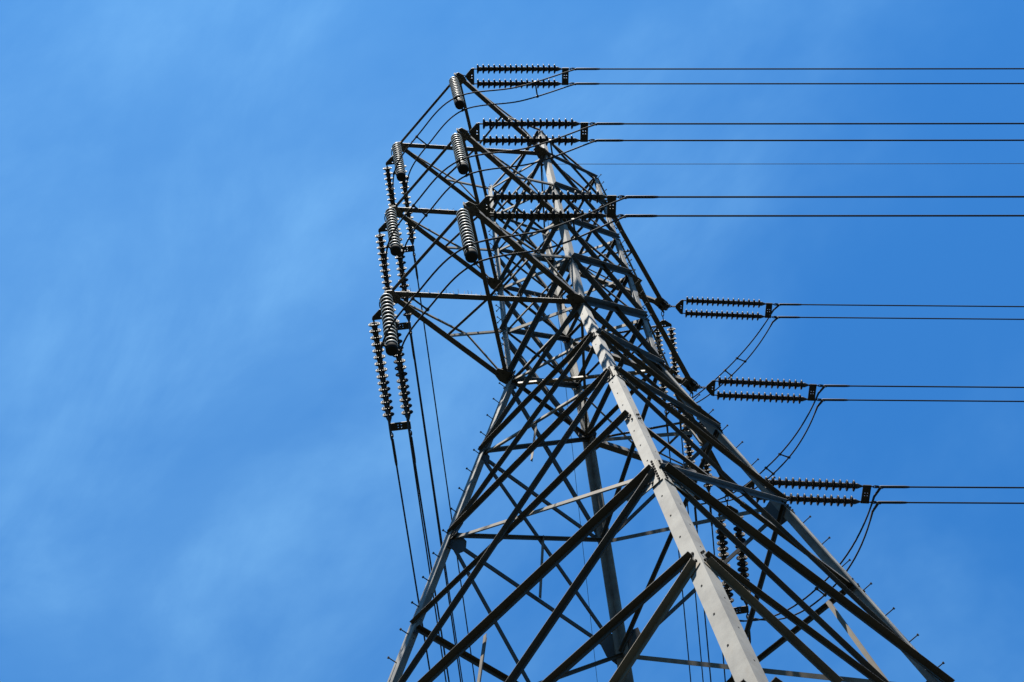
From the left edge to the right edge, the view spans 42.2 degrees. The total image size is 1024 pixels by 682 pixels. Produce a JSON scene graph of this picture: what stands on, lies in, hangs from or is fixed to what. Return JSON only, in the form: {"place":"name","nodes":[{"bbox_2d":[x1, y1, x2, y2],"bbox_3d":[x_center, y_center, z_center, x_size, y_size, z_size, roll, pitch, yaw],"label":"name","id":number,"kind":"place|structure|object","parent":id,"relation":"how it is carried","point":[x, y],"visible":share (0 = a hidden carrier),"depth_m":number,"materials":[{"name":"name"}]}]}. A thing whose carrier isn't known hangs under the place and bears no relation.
{"place":"outdoors","nodes":[
{"label":"outdoors","id":0,"kind":"place"},
{"bbox_2d":[0,0,1023,681],"label":"sky","id":1,"kind":"structure","parent":0,"point":[199,479],"materials":[{"name":"blue"}]},
{"label":"ground","id":2,"kind":"structure","parent":0,"visible":0},
{"bbox_2d":[384,72,954,681],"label":"transmission tower","id":3,"kind":"structure","parent":2,"relation":"on","point":[700,566],"depth_m":23.37,"materials":[{"name":"metal"}]},
{"bbox_2d":[368,299,412,435],"bbox_3d":[-2.529,0.587,27.748,0.654,0.254,3.116,-7,-70,0],"label":"strain insulator","id":4,"kind":"object","parent":3,"relation":"attached to","point":[376,337],"visible":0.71,"depth_m":27.76,"materials":[{"name":"ceramic"}]},
{"bbox_2d":[391,434,429,669],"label":"power cable","id":5,"kind":"object","parent":4,"relation":"attached to","point":[394,452],"visible":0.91,"depth_m":29.09,"materials":[{"name":"metal"}]},
{"bbox_2d":[410,432,449,681],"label":"power cable","id":6,"kind":"object","parent":4,"relation":"attached to","point":[413,450],"visible":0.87,"depth_m":29.09,"materials":[{"name":"metal"}]},
{"bbox_2d":[380,291,402,355],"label":"suspension insulator","id":7,"kind":"object","parent":3,"relation":"hanging from","point":[390,344],"visible":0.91,"depth_m":25.83,"materials":[{"name":"ceramic"}]},
{"bbox_2d":[380,196,626,440],"bbox_3d":[-0.861,-0.513,26.070,2.803,2.288,7.200,37,-72,-19],"label":"jumper loop","id":8,"kind":"object","parent":7,"relation":"hanging from","point":[572,220],"visible":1,"depth_m":25.00,"materials":[{"name":"metal"}]},
{"bbox_2d":[375,214,412,333],"bbox_3d":[-2.848,-1.583,32.116,0.654,0.254,3.116,-6,-70,0],"label":"strain insulator","id":9,"kind":"object","parent":3,"relation":"attached to","point":[381,247],"visible":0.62,"depth_m":32.00,"materials":[{"name":"ceramic"}]},
{"bbox_2d":[406,420,446,681],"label":"power cable","id":10,"kind":"object","parent":9,"relation":"attached to","point":[425,546],"visible":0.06,"depth_m":34.84,"materials":[{"name":"metal"}]},
{"bbox_2d":[410,332,460,681],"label":"power cable","id":11,"kind":"object","parent":9,"relation":"attached to","point":[412,346],"visible":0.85,"depth_m":34.09,"materials":[{"name":"metal"}]},
{"bbox_2d":[385,207,404,255],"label":"suspension insulator","id":12,"kind":"object","parent":3,"relation":"hanging from","point":[394,246],"visible":0.95,"depth_m":30.11,"materials":[{"name":"ceramic"}]},
{"bbox_2d":[385,123,596,337],"bbox_3d":[-1.175,-2.679,30.441,2.804,2.288,7.213,37,-72,-19],"label":"jumper loop","id":13,"kind":"object","parent":12,"relation":"hanging from","point":[447,189],"visible":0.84,"depth_m":29.31,"materials":[{"name":"metal"}]},
{"bbox_2d":[383,148,415,254],"bbox_3d":[-3.101,-3.792,36.682,0.654,0.254,3.116,-7,-70,0],"label":"strain insulator","id":14,"kind":"object","parent":3,"relation":"attached to","point":[388,173],"visible":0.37,"depth_m":36.52,"materials":[{"name":"ceramic"}]},
{"bbox_2d":[415,358,462,681],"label":"power cable","id":15,"kind":"object","parent":14,"relation":"attached to","point":[440,528],"visible":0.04,"depth_m":40.53,"materials":[{"name":"metal"}]},
{"bbox_2d":[414,254,475,681],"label":"power cable","id":16,"kind":"object","parent":14,"relation":"attached to","point":[416,270],"visible":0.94,"depth_m":39.40,"materials":[{"name":"metal"}]},
{"bbox_2d":[392,143,408,181],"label":"suspension insulator","id":17,"kind":"object","parent":3,"relation":"hanging from","point":[399,173],"visible":0.97,"depth_m":34.65,"materials":[{"name":"ceramic"}]},
{"bbox_2d":[449,77,464,111],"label":"suspension insulator","id":18,"kind":"object","parent":3,"relation":"hanging from","point":[456,91],"visible":0.97,"depth_m":33.91,"materials":[{"name":"ceramic"}]},
{"bbox_2d":[392,68,576,258],"bbox_3d":[-1.431,-4.889,35.006,2.805,2.288,7.206,37,-72,-19],"label":"jumper loop","id":19,"kind":"object","parent":18,"relation":"hanging from","point":[536,96],"visible":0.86,"depth_m":33.88,"materials":[{"name":"metal"}]},
{"bbox_2d":[451,133,469,176],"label":"suspension insulator","id":20,"kind":"object","parent":3,"relation":"hanging from","point":[459,151],"visible":0.99,"depth_m":29.36,"materials":[{"name":"ceramic"}]},
{"bbox_2d":[456,208,478,265],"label":"suspension insulator","id":21,"kind":"object","parent":3,"relation":"hanging from","point":[466,233],"visible":0.98,"depth_m":25.00,"materials":[{"name":"ceramic"}]},
{"bbox_2d":[464,64,572,88],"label":"strain insulator","id":22,"kind":"object","parent":3,"relation":"attached to","point":[500,83],"visible":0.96,"depth_m":35.42,"materials":[{"name":"ceramic"}]},
{"bbox_2d":[571,68,1023,69],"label":"power cable","id":23,"kind":"object","parent":22,"relation":"attached to","point":[789,68],"visible":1,"depth_m":35.30,"materials":[{"name":"metal"}]},
{"bbox_2d":[571,82,1023,84],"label":"power cable","id":24,"kind":"object","parent":22,"relation":"attached to","point":[764,83],"visible":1,"depth_m":35.48,"materials":[{"name":"metal"}]},
{"bbox_2d":[467,118,593,145],"bbox_3d":[0.363,-4.858,30.883,3.126,0.254,0.654,0,-64,0],"label":"strain insulator","id":25,"kind":"object","parent":3,"relation":"attached to","point":[490,140],"visible":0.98,"depth_m":30.85,"materials":[{"name":"ceramic"}]},
{"bbox_2d":[591,122,1023,124],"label":"power cable","id":26,"kind":"object","parent":25,"relation":"attached to","point":[783,123],"visible":1,"depth_m":30.75,"materials":[{"name":"metal"}]},
{"bbox_2d":[591,139,1023,141],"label":"power cable","id":27,"kind":"object","parent":25,"relation":"attached to","point":[610,140],"visible":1,"depth_m":30.91,"materials":[{"name":"metal"}]},
{"bbox_2d":[475,191,621,221],"bbox_3d":[0.672,-2.687,26.514,3.126,0.254,0.654,0,-64,0],"label":"strain insulator","id":28,"kind":"object","parent":3,"relation":"attached to","point":[482,206],"visible":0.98,"depth_m":26.48,"materials":[{"name":"ceramic"}]},
{"bbox_2d":[619,214,1023,217],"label":"power cable","id":29,"kind":"object","parent":28,"relation":"attached to","point":[638,215],"visible":1,"depth_m":26.55,"materials":[{"name":"metal"}]},
{"bbox_2d":[620,195,1023,198],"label":"power cable","id":30,"kind":"object","parent":28,"relation":"attached to","point":[638,196],"visible":1,"depth_m":26.37,"materials":[{"name":"metal"}]},
{"bbox_2d":[542,167,596,675],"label":"earth wire","id":31,"kind":"object","parent":3,"relation":"attached to","point":[572,451],"visible":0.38,"depth_m":43.10,"materials":[{"name":"metal"}]},
{"bbox_2d":[654,310,680,412],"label":"strain insulator","id":32,"kind":"object","parent":3,"relation":"attached to","point":[671,333],"visible":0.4,"depth_m":38.59,"materials":[{"name":"ceramic"}]},
{"bbox_2d":[665,411,690,681],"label":"power cable","id":33,"kind":"object","parent":32,"relation":"attached to","point":[667,430],"visible":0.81,"depth_m":42.09,"materials":[{"name":"metal"}]},
{"bbox_2d":[678,410,703,681],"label":"power cable","id":34,"kind":"object","parent":32,"relation":"attached to","point":[694,587],"visible":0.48,"depth_m":42.06,"materials":[{"name":"metal"}]},
{"bbox_2d":[666,304,779,415],"bbox_3d":[6.192,0.787,38.315,0.378,0.713,4.669,37,-72,-19],"label":"jumper loop","id":35,"kind":"object","parent":32,"relation":"hanging from","point":[745,361],"visible":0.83,"depth_m":37.91,"materials":[{"name":"metal"}]},
{"bbox_2d":[682,391,712,500],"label":"strain insulator","id":36,"kind":"object","parent":3,"relation":"attached to","point":[689,451],"visible":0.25,"depth_m":34.22,"materials":[{"name":"ceramic"}]},
{"bbox_2d":[694,508,711,681],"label":"power cable","id":37,"kind":"object","parent":36,"relation":"attached to","point":[695,512],"visible":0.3,"depth_m":36.22,"materials":[{"name":"metal"}]},
{"bbox_2d":[709,506,725,681],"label":"power cable","id":38,"kind":"object","parent":36,"relation":"attached to","point":[710,509],"visible":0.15,"depth_m":35.16,"materials":[{"name":"metal"}]},
{"bbox_2d":[694,386,824,508],"bbox_3d":[6.416,3.032,33.569,0.373,1.061,4.669,37,-72,-19],"label":"jumper loop","id":39,"kind":"object","parent":36,"relation":"hanging from","point":[817,406],"visible":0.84,"depth_m":33.09,"materials":[{"name":"metal"}]},
{"bbox_2d":[664,296,775,320],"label":"strain insulator","id":40,"kind":"object","parent":3,"relation":"attached to","point":[733,302],"visible":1,"depth_m":38.06,"materials":[{"name":"ceramic"}]},
{"bbox_2d":[774,316,1023,319],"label":"power cable","id":41,"kind":"object","parent":40,"relation":"attached to","point":[897,318],"visible":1,"depth_m":38.11,"materials":[{"name":"metal"}]},
{"bbox_2d":[775,303,1023,306],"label":"power cable","id":42,"kind":"object","parent":40,"relation":"attached to","point":[785,304],"visible":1,"depth_m":37.93,"materials":[{"name":"metal"}]},
{"bbox_2d":[715,494,750,616],"bbox_3d":[4.954,4.852,29.782,0.654,0.254,3.216,-8,-72,1],"label":"strain insulator","id":43,"kind":"object","parent":3,"relation":"attached to","point":[722,542],"visible":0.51,"depth_m":29.72,"materials":[{"name":"ceramic"}]},
{"bbox_2d":[695,376,820,403],"bbox_3d":[6.202,1.236,33.524,3.216,0.254,0.654,2,-64,4],"label":"strain insulator","id":44,"kind":"object","parent":3,"relation":"attached to","point":[754,382],"visible":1,"depth_m":33.48,"materials":[{"name":"ceramic"}]},
{"bbox_2d":[818,399,1023,401],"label":"power cable","id":45,"kind":"object","parent":44,"relation":"attached to","point":[916,400],"visible":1,"depth_m":33.51,"materials":[{"name":"metal"}]},
{"bbox_2d":[820,384,1023,387],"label":"power cable","id":46,"kind":"object","parent":44,"relation":"attached to","point":[821,385],"visible":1,"depth_m":33.34,"materials":[{"name":"metal"}]},
{"bbox_2d":[744,477,876,506],"bbox_3d":[6.385,3.301,29.114,3.216,0.254,0.654,2,-64,3],"label":"strain insulator","id":47,"kind":"object","parent":3,"relation":"attached to","point":[826,484],"visible":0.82,"depth_m":29.04,"materials":[{"name":"ceramic"}]},
{"bbox_2d":[739,487,880,621],"bbox_3d":[6.617,5.138,29.076,0.382,1.275,4.666,37,-72,-19],"label":"jumper loop","id":48,"kind":"object","parent":47,"relation":"hanging from","point":[843,559],"visible":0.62,"depth_m":28.62,"materials":[{"name":"metal"}]},
{"bbox_2d":[873,501,1023,503],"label":"power cable","id":49,"kind":"object","parent":47,"relation":"attached to","point":[890,502],"visible":0.88,"depth_m":29.11,"materials":[{"name":"metal"}]},
{"bbox_2d":[875,485,1023,488],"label":"power cable","id":50,"kind":"object","parent":47,"relation":"attached to","point":[885,486],"visible":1,"depth_m":28.93,"materials":[{"name":"metal"}]},
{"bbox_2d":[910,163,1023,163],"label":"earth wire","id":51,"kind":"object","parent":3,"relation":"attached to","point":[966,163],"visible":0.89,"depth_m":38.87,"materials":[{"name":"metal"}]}
]}

